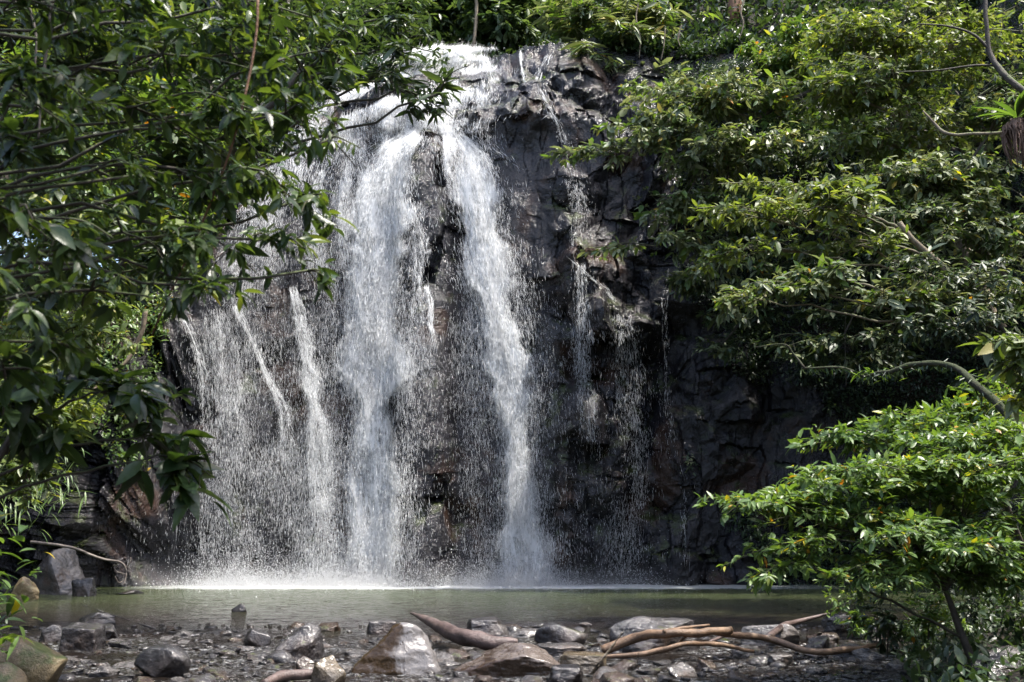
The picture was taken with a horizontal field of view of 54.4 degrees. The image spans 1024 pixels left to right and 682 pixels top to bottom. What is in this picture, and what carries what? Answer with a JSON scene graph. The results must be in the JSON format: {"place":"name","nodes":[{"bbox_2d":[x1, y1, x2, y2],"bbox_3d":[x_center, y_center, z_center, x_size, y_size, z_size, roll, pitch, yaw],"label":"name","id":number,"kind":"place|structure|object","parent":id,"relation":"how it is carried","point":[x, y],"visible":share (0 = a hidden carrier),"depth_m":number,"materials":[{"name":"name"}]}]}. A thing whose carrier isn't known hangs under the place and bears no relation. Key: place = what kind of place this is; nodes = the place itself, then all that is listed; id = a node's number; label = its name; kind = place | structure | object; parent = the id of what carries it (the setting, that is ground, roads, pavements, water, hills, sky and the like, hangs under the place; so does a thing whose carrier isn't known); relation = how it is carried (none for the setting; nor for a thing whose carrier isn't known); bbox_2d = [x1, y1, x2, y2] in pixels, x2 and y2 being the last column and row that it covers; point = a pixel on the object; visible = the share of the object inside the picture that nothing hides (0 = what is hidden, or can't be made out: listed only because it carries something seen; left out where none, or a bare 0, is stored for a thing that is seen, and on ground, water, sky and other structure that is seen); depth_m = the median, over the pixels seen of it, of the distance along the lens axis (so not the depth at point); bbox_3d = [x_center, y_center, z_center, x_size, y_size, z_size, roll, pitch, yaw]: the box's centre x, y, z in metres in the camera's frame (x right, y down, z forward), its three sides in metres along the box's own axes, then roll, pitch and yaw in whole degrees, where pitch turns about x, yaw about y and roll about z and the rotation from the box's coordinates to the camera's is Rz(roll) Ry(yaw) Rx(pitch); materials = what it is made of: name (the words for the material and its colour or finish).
{"place":"outdoors","nodes":[
{"label":"outdoors","id":0,"kind":"place"},
{"bbox_2d":[0,0,904,245],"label":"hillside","id":1,"kind":"structure","parent":0,"point":[6,177],"depth_m":38.61,"materials":[{"name":"plant"}]},
{"bbox_2d":[0,0,161,57],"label":"forest tree","id":2,"kind":"object","parent":1,"relation":"on","point":[6,39],"visible":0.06,"depth_m":30.95,"materials":[{"name":"green plant"}]},
{"bbox_2d":[106,0,316,135],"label":"forest tree","id":3,"kind":"object","parent":1,"relation":"on","point":[279,11],"visible":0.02,"depth_m":36.25,"materials":[{"name":"green plant"}]},
{"bbox_2d":[320,0,449,40],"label":"forest tree","id":4,"kind":"object","parent":1,"relation":"on","point":[410,10],"visible":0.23,"depth_m":41.74,"materials":[{"name":"green plant"}]},
{"bbox_2d":[420,0,484,41],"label":"forest tree","id":5,"kind":"object","parent":1,"relation":"on","point":[451,13],"visible":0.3,"depth_m":44.25,"materials":[{"name":"green plant"}]},
{"bbox_2d":[0,0,927,303],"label":"hill undergrowth","id":6,"kind":"object","parent":1,"relation":"on","point":[508,46],"visible":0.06,"depth_m":38.49,"materials":[{"name":"green plant"}]},
{"bbox_2d":[446,0,553,48],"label":"forest tree","id":7,"kind":"object","parent":1,"relation":"on","point":[505,17],"visible":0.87,"depth_m":41.77,"materials":[{"name":"green plant"}]},
{"bbox_2d":[576,0,684,37],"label":"forest tree","id":8,"kind":"object","parent":1,"relation":"on","point":[607,4],"visible":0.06,"depth_m":41.58,"materials":[{"name":"green plant"}]},
{"bbox_2d":[0,584,983,681],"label":"water","id":9,"kind":"structure","parent":0,"point":[605,607],"depth_m":19.36,"materials":[{"name":"green liquid"}]},
{"bbox_2d":[10,577,38,599],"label":"boulder","id":10,"kind":"object","parent":9,"relation":"on","point":[26,586],"visible":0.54,"depth_m":22.57,"materials":[{"name":"stone"}]},
{"bbox_2d":[39,624,61,642],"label":"boulder","id":11,"kind":"object","parent":9,"relation":"in","point":[51,633],"visible":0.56,"depth_m":14.46,"materials":[{"name":"grey stone"}]},
{"bbox_2d":[33,548,84,594],"bbox_3d":[-11.145,5.910,24.703,1.385,1.611,0.894,0,-10,0],"label":"boulder","id":12,"kind":"object","parent":9,"relation":"on","point":[61,569],"visible":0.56,"depth_m":24.43,"materials":[{"name":"stone"}]},
{"bbox_2d":[59,622,105,651],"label":"boulder","id":13,"kind":"object","parent":9,"relation":"in","point":[88,637],"visible":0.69,"depth_m":13.55,"materials":[{"name":"grey stone"}]},
{"bbox_2d":[71,577,96,596],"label":"boulder","id":14,"kind":"object","parent":9,"relation":"on","point":[84,587],"visible":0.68,"depth_m":23.77,"materials":[{"name":"grey stone"}]},
{"bbox_2d":[88,665,120,676],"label":"stone","id":15,"kind":"object","parent":9,"relation":"on","point":[103,671],"visible":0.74,"depth_m":11.14,"materials":[{"name":"grey stone"}]},
{"bbox_2d":[78,604,153,627],"bbox_3d":[-6.434,4.569,16.311,1.411,0.532,0.429,0,-10,0],"label":"boulder","id":16,"kind":"object","parent":9,"relation":"on","point":[101,618],"visible":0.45,"depth_m":16.24,"materials":[{"name":"grey stone"}]},
{"bbox_2d":[134,644,190,677],"bbox_3d":[-3.994,3.705,11.409,0.624,0.455,0.404,0,-10,0],"label":"boulder","id":17,"kind":"object","parent":9,"relation":"on","point":[165,660],"visible":0.9,"depth_m":11.27,"materials":[{"name":"stone"}]},
{"bbox_2d":[166,319,230,581],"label":"waterfall","id":18,"kind":"structure","parent":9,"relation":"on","point":[200,372],"depth_m":28.63,"materials":[{"name":"white liquid"}]},
{"bbox_2d":[243,628,270,646],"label":"boulder","id":19,"kind":"object","parent":9,"relation":"on","point":[256,637],"visible":0.9,"depth_m":14.08,"materials":[{"name":"grey stone"}]},
{"bbox_2d":[261,669,312,681],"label":"log","id":20,"kind":"object","parent":9,"relation":"on","point":[291,675],"visible":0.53,"depth_m":10.78,"materials":[{"name":"brown wood"}]},
{"bbox_2d":[366,620,396,634],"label":"boulder","id":21,"kind":"object","parent":9,"relation":"on","point":[379,627],"visible":0.47,"depth_m":15.50,"materials":[{"name":"stone"}]},
{"bbox_2d":[136,477,713,596],"bbox_3d":[-2.404,3.933,26.082,16.699,5.100,4.726,0,-10,0],"label":"splash","id":22,"kind":"object","parent":9,"relation":"on","point":[303,581],"visible":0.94,"depth_m":27.49,"materials":[{"name":"white liquid"}]},
{"bbox_2d":[409,612,517,649],"bbox_3d":[-0.992,4.162,14.338,0.596,0.309,3.102,7,-12,-33],"label":"log","id":23,"kind":"object","parent":9,"relation":"on","point":[482,640],"visible":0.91,"depth_m":13.42,"materials":[{"name":"brown wood"}]},
{"bbox_2d":[466,616,509,636],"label":"boulder","id":24,"kind":"object","parent":9,"relation":"on","point":[493,625],"visible":0.48,"depth_m":15.08,"materials":[{"name":"grey stone"}]},
{"bbox_2d":[511,628,537,637],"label":"stone","id":25,"kind":"object","parent":9,"relation":"on","point":[525,632],"visible":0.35,"depth_m":15.11,"materials":[{"name":"grey stone"}]},
{"bbox_2d":[534,622,588,644],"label":"boulder","id":26,"kind":"object","parent":9,"relation":"on","point":[553,632],"visible":0.79,"depth_m":14.16,"materials":[{"name":"grey stone"}]},
{"bbox_2d":[537,642,587,656],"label":"boulder","id":27,"kind":"object","parent":9,"relation":"on","point":[556,649],"visible":0.31,"depth_m":12.92,"materials":[{"name":"stone"}]},
{"bbox_2d":[548,664,583,681],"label":"boulder","id":28,"kind":"object","parent":9,"relation":"on","point":[566,673],"visible":1,"depth_m":10.69,"materials":[{"name":"stone"}]},
{"bbox_2d":[558,631,623,673],"bbox_3d":[0.921,3.677,11.702,0.794,0.578,0.449,0,-10,0],"label":"boulder","id":29,"kind":"object","parent":9,"relation":"on","point":[590,662],"visible":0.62,"depth_m":11.53,"materials":[{"name":"beige stone"}]},
{"bbox_2d":[599,671,633,681],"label":"stone","id":30,"kind":"object","parent":9,"relation":"on","point":[615,676],"visible":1,"depth_m":10.60,"materials":[{"name":"grey stone"}]},
{"bbox_2d":[601,624,732,653],"bbox_3d":[1.980,3.801,12.619,1.690,0.386,0.460,-1,-10,4],"label":"driftwood branch","id":31,"kind":"object","parent":9,"relation":"on","point":[684,632],"visible":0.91,"depth_m":12.61,"materials":[{"name":"brown wood"}]},
{"bbox_2d":[606,640,753,658],"bbox_3d":[2.148,3.869,12.487,1.976,0.229,0.347,2,-11,-8],"label":"driftwood branch","id":32,"kind":"object","parent":9,"relation":"on","point":[654,651],"visible":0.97,"depth_m":12.41,"materials":[{"name":"brown wood"}]},
{"bbox_2d":[667,660,696,676],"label":"stone","id":33,"kind":"object","parent":9,"relation":"on","point":[677,668],"visible":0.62,"depth_m":11.40,"materials":[{"name":"grey stone"}]},
{"bbox_2d":[746,655,768,665],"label":"stone","id":34,"kind":"object","parent":9,"relation":"on","point":[756,660],"visible":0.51,"depth_m":12.16,"materials":[{"name":"grey stone"}]},
{"bbox_2d":[767,653,794,665],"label":"boulder","id":35,"kind":"object","parent":9,"relation":"on","point":[787,659],"visible":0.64,"depth_m":12.12,"materials":[{"name":"stone"}]},
{"bbox_2d":[802,664,827,674],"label":"stone","id":36,"kind":"object","parent":9,"relation":"on","point":[815,669],"visible":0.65,"depth_m":11.54,"materials":[{"name":"grey stone"}]},
{"bbox_2d":[805,635,829,648],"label":"boulder","id":37,"kind":"object","parent":9,"relation":"on","point":[820,642],"visible":0.48,"depth_m":13.61,"materials":[{"name":"grey stone"}]},
{"bbox_2d":[806,632,839,644],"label":"stone","id":38,"kind":"object","parent":9,"relation":"on","point":[834,638],"visible":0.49,"depth_m":14.41,"materials":[{"name":"grey stone"}]},
{"bbox_2d":[821,612,851,633],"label":"boulder","id":39,"kind":"object","parent":9,"relation":"in","point":[828,624],"visible":0.52,"depth_m":15.71,"materials":[{"name":"stone"}]},
{"bbox_2d":[851,648,885,660],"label":"stone","id":40,"kind":"object","parent":9,"relation":"on","point":[864,654],"visible":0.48,"depth_m":12.53,"materials":[{"name":"grey stone"}]},
{"bbox_2d":[454,642,559,677],"bbox_3d":[-0.014,3.736,11.497,1.318,0.471,0.548,0,-10,0],"label":"boulder","id":41,"kind":"object","parent":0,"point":[510,660],"visible":0.67,"depth_m":11.30,"materials":[{"name":"stone"}]},
{"bbox_2d":[0,0,1023,592],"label":"cliff","id":42,"kind":"structure","parent":0,"point":[730,428],"depth_m":29.04,"materials":[{"name":"grey stone"}]},
{"bbox_2d":[1,458,67,556],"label":"hanging grass","id":43,"kind":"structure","parent":42,"relation":"hanging from","point":[10,508],"depth_m":14.74,"materials":[{"name":"green plant"}]},
{"bbox_2d":[5,448,95,542],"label":"hanging grass","id":44,"kind":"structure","parent":42,"relation":"hanging from","point":[61,497],"depth_m":15.55,"materials":[{"name":"green plant"}]},
{"bbox_2d":[30,541,130,582],"bbox_3d":[-9.853,5.059,22.737,2.185,0.992,0.172,2,-11,-12],"label":"dead branch","id":45,"kind":"object","parent":42,"relation":"attached to","point":[73,548],"visible":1,"depth_m":22.77,"materials":[{"name":"brown wood"}]},
{"bbox_2d":[0,281,177,473],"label":"wall creepers","id":46,"kind":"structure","parent":42,"relation":"attached to","point":[128,430],"depth_m":28.02,"materials":[{"name":"green plant"}]},
{"bbox_2d":[92,309,147,388],"bbox_3d":[-7.858,0.313,19.569,1.205,1.996,0.205,5,-12,-26],"label":"liana","id":47,"kind":"object","parent":42,"relation":"attached to","point":[140,334],"visible":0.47,"depth_m":19.84,"materials":[{"name":"brown plant"}]},
{"bbox_2d":[0,40,269,291],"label":"tree","id":48,"kind":"object","parent":42,"relation":"on","point":[169,201],"visible":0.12,"depth_m":16.94,"materials":[{"name":"green plant"}]},
{"bbox_2d":[0,0,355,306],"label":"tree","id":49,"kind":"object","parent":42,"relation":"on","point":[230,84],"visible":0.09,"depth_m":25.16,"materials":[{"name":"green plant"}]},
{"bbox_2d":[77,208,408,585],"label":"waterfall","id":50,"kind":"structure","parent":42,"relation":"attached to","point":[240,387],"depth_m":28.65,"materials":[{"name":"white liquid"}]},
{"bbox_2d":[65,0,468,319],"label":"umbrella leafed tree","id":51,"kind":"object","parent":42,"relation":"attached to","point":[390,24],"visible":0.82,"depth_m":16.71,"materials":[{"name":"green plant"}]},
{"bbox_2d":[230,306,326,540],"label":"waterfall","id":52,"kind":"structure","parent":42,"relation":"attached to","point":[268,378],"depth_m":28.75,"materials":[{"name":"white liquid"}]},
{"bbox_2d":[222,164,436,585],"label":"waterfall","id":53,"kind":"structure","parent":42,"relation":"attached to","point":[313,401],"depth_m":28.72,"materials":[{"name":"white liquid"}]},
{"bbox_2d":[285,126,463,585],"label":"waterfall","id":54,"kind":"structure","parent":42,"relation":"attached to","point":[375,281],"depth_m":29.09,"materials":[{"name":"white liquid"}]},
{"bbox_2d":[236,41,528,226],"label":"waterfall","id":55,"kind":"structure","parent":42,"relation":"on","point":[454,55],"depth_m":31.46,"materials":[{"name":"white liquid"}]},
{"bbox_2d":[403,206,467,411],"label":"waterfall","id":56,"kind":"structure","parent":42,"relation":"attached to","point":[431,319],"depth_m":28.82,"materials":[{"name":"white liquid"}]},
{"bbox_2d":[391,119,614,585],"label":"waterfall","id":57,"kind":"structure","parent":42,"relation":"attached to","point":[484,279],"depth_m":29.00,"materials":[{"name":"white liquid"}]},
{"bbox_2d":[535,51,595,258],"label":"waterfall","id":58,"kind":"structure","parent":42,"relation":"on","point":[576,207],"depth_m":29.99,"materials":[{"name":"white liquid"}]},
{"bbox_2d":[545,260,668,577],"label":"waterfall","id":59,"kind":"structure","parent":42,"relation":"attached to","point":[585,376],"depth_m":28.45,"materials":[{"name":"white liquid"}]},
{"bbox_2d":[525,0,721,74],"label":"umbrella leafed tree","id":60,"kind":"object","parent":42,"relation":"on","point":[579,18],"visible":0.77,"depth_m":33.55,"materials":[{"name":"green plant"}]},
{"bbox_2d":[540,61,829,294],"bbox_3d":[5.048,-4.560,26.843,8.696,7.101,3.648,-1,-10,6],"label":"tree","id":61,"kind":"object","parent":42,"relation":"on","point":[721,102],"visible":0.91,"depth_m":26.73,"materials":[{"name":"green plant"}]},
{"bbox_2d":[582,0,990,67],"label":"tree foliage","id":62,"kind":"object","parent":42,"relation":"on","point":[706,48],"visible":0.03,"depth_m":32.94,"materials":[{"name":"green plant"}]},
{"bbox_2d":[734,14,856,152],"bbox_3d":[8.139,-7.390,28.154,3.237,4.027,3.224,7,-13,-35],"label":"tree","id":63,"kind":"object","parent":42,"relation":"on","point":[786,62],"visible":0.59,"depth_m":28.12,"materials":[{"name":"green plant"}]},
{"bbox_2d":[659,0,1023,588],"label":"wall creepers","id":64,"kind":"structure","parent":42,"relation":"attached to","point":[755,364],"depth_m":28.43,"materials":[{"name":"green plant"}]},
{"bbox_2d":[686,164,1006,329],"bbox_3d":[6.348,-1.603,18.096,6.437,3.217,2.337,0,-10,0],"label":"tree","id":65,"kind":"object","parent":42,"relation":"on","point":[854,194],"visible":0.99,"depth_m":18.17,"materials":[{"name":"green plant"}]},
{"bbox_2d":[713,253,1007,353],"bbox_3d":[6.502,-0.447,17.323,6.372,1.894,1.579,2,-11,-9],"label":"tree","id":66,"kind":"object","parent":42,"relation":"on","point":[823,282],"visible":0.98,"depth_m":17.06,"materials":[{"name":"green plant"}]},
{"bbox_2d":[755,341,1023,436],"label":"mossy bough","id":67,"kind":"object","parent":42,"relation":"attached to","point":[982,390],"visible":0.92,"depth_m":13.59,"materials":[{"name":"grey plant"}]},
{"bbox_2d":[879,243,1023,411],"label":"tree","id":68,"kind":"object","parent":42,"relation":"on","point":[973,317],"visible":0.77,"depth_m":17.12,"materials":[{"name":"green plant"}]},
{"bbox_2d":[897,0,1023,92],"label":"bare bough","id":69,"kind":"object","parent":42,"relation":"attached to","point":[1007,77],"visible":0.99,"depth_m":17.13,"materials":[{"name":"grey plant"}]},
{"bbox_2d":[922,110,1001,136],"bbox_3d":[7.748,-3.657,16.521,1.724,0.544,0.108,-3,-11,15],"label":"bare bough","id":70,"kind":"object","parent":42,"relation":"attached to","point":[936,125],"visible":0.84,"depth_m":16.52,"materials":[{"name":"grey plant"}]},
{"bbox_2d":[609,616,699,653],"bbox_3d":[1.958,4.085,13.539,1.273,0.673,0.649,0,-10,0],"label":"boulder","id":71,"kind":"object","parent":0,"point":[636,624],"visible":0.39,"depth_m":13.46,"materials":[{"name":"grey stone"}]},
{"bbox_2d":[709,612,884,655],"bbox_3d":[3.760,4.058,13.864,2.431,0.334,2.534,0,-10,0],"label":"driftwood branch","id":72,"kind":"object","parent":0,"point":[770,637],"visible":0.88,"depth_m":12.91,"materials":[{"name":"brown wood"}]},
{"bbox_2d":[931,565,1023,681],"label":"ground","id":73,"kind":"structure","parent":0,"point":[1014,675],"depth_m":12.33,"materials":[{"name":"soil"}]},
{"bbox_2d":[0,662,27,681],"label":"boulder","id":74,"kind":"object","parent":73,"relation":"on","point":[10,672],"visible":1,"depth_m":9.80,"materials":[{"name":"stone"}]},
{"bbox_2d":[0,511,41,660],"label":"young plant","id":75,"kind":"object","parent":73,"relation":"on","point":[13,603],"visible":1,"depth_m":8.82,"materials":[{"name":"green plant"}]},
{"bbox_2d":[0,635,67,681],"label":"boulder","id":76,"kind":"object","parent":73,"relation":"on","point":[35,661],"visible":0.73,"depth_m":10.40,"materials":[{"name":"stone"}]},
{"bbox_2d":[0,343,115,524],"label":"tree","id":77,"kind":"object","parent":73,"relation":"on","point":[18,476],"visible":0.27,"depth_m":11.85,"materials":[{"name":"green plant"}]},
{"bbox_2d":[0,272,153,502],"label":"tree","id":78,"kind":"object","parent":73,"relation":"on","point":[83,336],"visible":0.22,"depth_m":17.92,"materials":[{"name":"green plant"}]},
{"bbox_2d":[0,337,233,532],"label":"sapling","id":79,"kind":"object","parent":73,"relation":"on","point":[34,442],"visible":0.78,"depth_m":6.04,"materials":[{"name":"green plant"}]},
{"bbox_2d":[0,0,313,337],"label":"tree","id":80,"kind":"object","parent":73,"relation":"on","point":[99,48],"visible":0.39,"depth_m":9.68,"materials":[{"name":"green plant"}]},
{"bbox_2d":[0,0,368,414],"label":"tree","id":81,"kind":"object","parent":73,"relation":"on","point":[23,314],"visible":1,"depth_m":5.73,"materials":[{"name":"green plant"}]},
{"bbox_2d":[151,0,258,334],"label":"liana","id":82,"kind":"object","parent":81,"relation":"hanging from","point":[245,93],"visible":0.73,"depth_m":6.00,"materials":[{"name":"brown plant"}]},
{"bbox_2d":[246,648,271,661],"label":"stone","id":83,"kind":"object","parent":73,"relation":"on","point":[254,655],"visible":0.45,"depth_m":12.52,"materials":[{"name":"grey stone"}]},
{"bbox_2d":[274,623,324,659],"bbox_3d":[-2.739,3.923,12.726,0.535,0.620,0.606,-7,-13,34],"label":"boulder","id":84,"kind":"object","parent":73,"relation":"on","point":[306,640],"visible":0.58,"depth_m":12.62,"materials":[{"name":"grey stone"}]},
{"bbox_2d":[307,655,345,681],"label":"boulder","id":85,"kind":"object","parent":73,"relation":"on","point":[328,669],"visible":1,"depth_m":10.62,"materials":[{"name":"beige stone"}]},
{"bbox_2d":[351,622,440,674],"bbox_3d":[-1.327,3.696,11.641,1.160,0.784,0.575,-1,-10,7],"label":"boulder","id":86,"kind":"object","parent":73,"relation":"on","point":[400,648],"visible":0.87,"depth_m":11.53,"materials":[{"name":"stone"}]},
{"bbox_2d":[0,623,911,681],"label":"gravel","id":87,"kind":"structure","parent":73,"relation":"on","point":[279,656],"depth_m":12.33,"materials":[{"name":"grey gravel"}]},
{"bbox_2d":[0,553,1023,681],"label":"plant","id":88,"kind":"object","parent":73,"relation":"on","point":[954,647],"visible":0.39,"depth_m":11.18,"materials":[{"name":"green plant"}]},
{"bbox_2d":[611,653,638,670],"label":"stone","id":89,"kind":"object","parent":73,"relation":"on","point":[626,665],"visible":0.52,"depth_m":11.65,"materials":[{"name":"grey stone"}]},
{"bbox_2d":[740,624,799,644],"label":"boulder","id":90,"kind":"object","parent":73,"relation":"on","point":[789,633],"visible":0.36,"depth_m":14.18,"materials":[{"name":"stone"}]},
{"bbox_2d":[661,0,1023,380],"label":"tall tree","id":91,"kind":"object","parent":73,"relation":"on","point":[879,354],"visible":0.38,"depth_m":26.23,"materials":[{"name":"green plant"}]},
{"bbox_2d":[822,573,891,639],"bbox_3d":[5.235,4.109,15.092,1.166,1.317,0.764,0,-10,0],"label":"young plant","id":92,"kind":"object","parent":73,"relation":"on","point":[857,631],"visible":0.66,"depth_m":15.03,"materials":[{"name":"green plant"}]},
{"bbox_2d":[693,414,1023,663],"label":"shrub","id":93,"kind":"object","parent":73,"relation":"on","point":[961,556],"visible":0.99,"depth_m":10.76,"materials":[{"name":"green plant"}]},
{"bbox_2d":[843,551,932,653],"bbox_3d":[5.090,3.618,13.282,1.295,1.604,0.824,0,-10,0],"label":"young plant","id":94,"kind":"object","parent":73,"relation":"on","point":[886,622],"visible":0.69,"depth_m":13.27,"materials":[{"name":"green plant"}]},
{"bbox_2d":[785,369,1023,558],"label":"shrub","id":95,"kind":"object","parent":73,"relation":"on","point":[961,410],"visible":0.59,"depth_m":13.00,"materials":[{"name":"green plant"}]},
{"bbox_2d":[786,0,1023,326],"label":"tall tree","id":96,"kind":"object","parent":73,"relation":"on","point":[853,36],"visible":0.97,"depth_m":21.80,"materials":[{"name":"green plant"}]},
{"bbox_2d":[804,77,1023,309],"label":"tall tree","id":97,"kind":"object","parent":73,"relation":"on","point":[945,186],"visible":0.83,"depth_m":20.48,"materials":[{"name":"green plant"}]},
{"bbox_2d":[891,573,972,653],"bbox_3d":[5.546,3.426,12.975,1.207,1.571,0.880,-5,-12,26],"label":"young plant","id":98,"kind":"object","parent":73,"relation":"on","point":[945,613],"visible":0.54,"depth_m":12.92,"materials":[{"name":"green plant"}]},
{"bbox_2d":[931,577,1003,637],"bbox_3d":[6.260,3.594,13.618,1.137,1.488,1.021,-3,-11,17],"label":"young plant","id":99,"kind":"object","parent":73,"relation":"on","point":[965,611],"visible":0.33,"depth_m":13.50,"materials":[{"name":"green plant"}]},
{"bbox_2d":[957,327,1023,424],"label":"leafy branch","id":100,"kind":"object","parent":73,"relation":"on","point":[1013,348],"visible":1,"depth_m":9.37,"materials":[{"name":"green plant"}]},
{"bbox_2d":[971,645,1023,680],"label":"boulder","id":101,"kind":"object","parent":73,"relation":"on","point":[997,656],"visible":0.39,"depth_m":10.20,"materials":[{"name":"grey stone"}]},
{"bbox_2d":[972,90,1023,169],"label":"bird nest fern","id":102,"kind":"object","parent":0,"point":[1013,130],"visible":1,"depth_m":15.80,"materials":[{"name":"brown plant"}]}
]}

